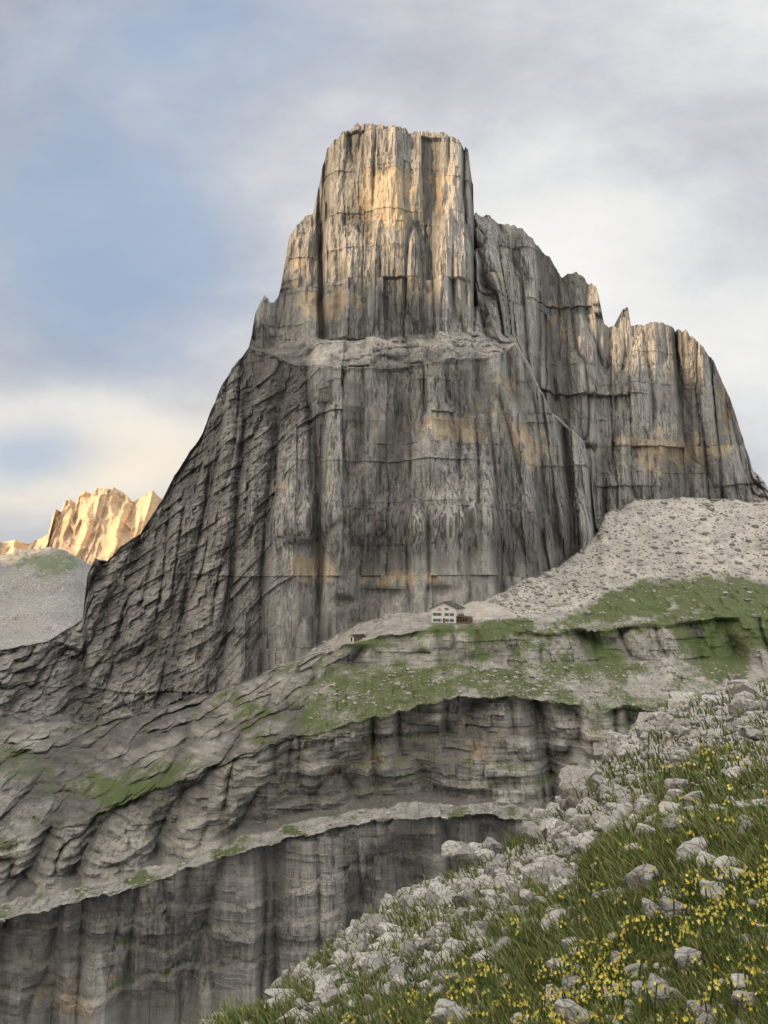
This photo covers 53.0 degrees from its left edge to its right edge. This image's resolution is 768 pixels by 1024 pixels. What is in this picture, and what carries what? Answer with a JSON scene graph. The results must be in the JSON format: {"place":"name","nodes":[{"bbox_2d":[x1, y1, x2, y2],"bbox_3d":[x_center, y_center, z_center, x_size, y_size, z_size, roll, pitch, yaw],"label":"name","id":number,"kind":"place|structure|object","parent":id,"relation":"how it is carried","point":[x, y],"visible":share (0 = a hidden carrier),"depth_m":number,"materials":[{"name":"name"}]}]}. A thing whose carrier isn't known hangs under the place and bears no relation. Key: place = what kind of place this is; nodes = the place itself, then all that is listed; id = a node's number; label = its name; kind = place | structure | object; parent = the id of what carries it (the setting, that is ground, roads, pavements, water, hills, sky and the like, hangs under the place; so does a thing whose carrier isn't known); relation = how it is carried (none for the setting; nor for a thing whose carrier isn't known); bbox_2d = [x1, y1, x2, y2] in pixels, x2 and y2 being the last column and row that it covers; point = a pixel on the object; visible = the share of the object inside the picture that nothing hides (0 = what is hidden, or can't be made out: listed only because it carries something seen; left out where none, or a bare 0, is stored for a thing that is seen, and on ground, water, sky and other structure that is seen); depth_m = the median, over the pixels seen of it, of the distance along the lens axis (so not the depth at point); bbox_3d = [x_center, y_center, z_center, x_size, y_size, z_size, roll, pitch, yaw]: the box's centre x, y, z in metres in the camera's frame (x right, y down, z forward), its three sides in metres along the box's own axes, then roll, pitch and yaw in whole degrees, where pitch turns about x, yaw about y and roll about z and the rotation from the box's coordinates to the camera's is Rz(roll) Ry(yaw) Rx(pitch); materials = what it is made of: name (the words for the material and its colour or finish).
{"place":"outdoors","nodes":[
{"label":"outdoors","id":0,"kind":"place"},
{"bbox_2d":[0,547,90,649],"bbox_3d":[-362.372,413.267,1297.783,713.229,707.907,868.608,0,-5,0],"label":"hill terrain","id":1,"kind":"structure","parent":0,"point":[42,594],"depth_m":1149.00,"materials":[{"name":"grey gravel"}]},
{"bbox_2d":[0,487,161,565],"bbox_3d":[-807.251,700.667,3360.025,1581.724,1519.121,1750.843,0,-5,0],"label":"mountain peaks","id":2,"kind":"object","parent":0,"point":[99,524],"depth_m":2879.11,"materials":[{"name":"beige stone"}]},
{"bbox_2d":[0,123,767,1023],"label":"massif","id":3,"kind":"object","parent":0,"point":[434,389],"depth_m":400.24,"materials":[{"name":"grey stone"}]},
{"bbox_2d":[348,634,365,642],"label":"store shed","id":4,"kind":"structure","parent":3,"relation":"on","point":[353,638],"depth_m":350.09,"materials":[{"name":"paint"}]},
{"bbox_2d":[0,497,767,921],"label":"scattered rocks","id":5,"kind":"object","parent":3,"relation":"on","point":[576,585],"visible":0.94,"depth_m":379.47,"materials":[{"name":"stone"}]},
{"bbox_2d":[429,600,472,626],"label":"mountain hut","id":6,"kind":"object","parent":3,"relation":"on","point":[447,612],"visible":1,"depth_m":350.33,"materials":[{"name":"paint"}]},
{"bbox_2d":[0,0,767,543],"label":"sky","id":7,"kind":"structure","parent":0,"point":[160,160],"materials":[{"name":"blue"}]},
{"bbox_2d":[289,684,767,1023],"bbox_3d":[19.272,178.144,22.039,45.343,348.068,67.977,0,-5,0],"label":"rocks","id":8,"kind":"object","parent":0,"point":[696,732],"depth_m":15.04,"materials":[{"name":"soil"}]},
{"bbox_2d":[178,678,767,1023],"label":"meadow grass","id":9,"kind":"structure","parent":8,"relation":"on","point":[603,915],"depth_m":6.34,"materials":[{"name":"green plant"}]},
{"bbox_2d":[200,673,767,1023],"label":"boulders","id":10,"kind":"object","parent":8,"relation":"on","point":[462,851],"visible":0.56,"depth_m":9.23,"materials":[{"name":"stone"}]},
{"bbox_2d":[229,677,767,1022],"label":"small rocks","id":11,"kind":"object","parent":8,"relation":"on","point":[683,730],"visible":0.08,"depth_m":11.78,"materials":[{"name":"stone"}]},
{"bbox_2d":[345,746,767,1023],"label":"flower stems","id":12,"kind":"object","parent":8,"relation":"on","point":[634,937],"visible":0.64,"depth_m":4.78,"materials":[{"name":"green plant"}]},
{"bbox_2d":[341,743,767,1023],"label":"flower heads","id":13,"kind":"object","parent":12,"relation":"attached to","point":[596,987],"visible":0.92,"depth_m":4.80,"materials":[{"name":"yellow plant"}]}
]}

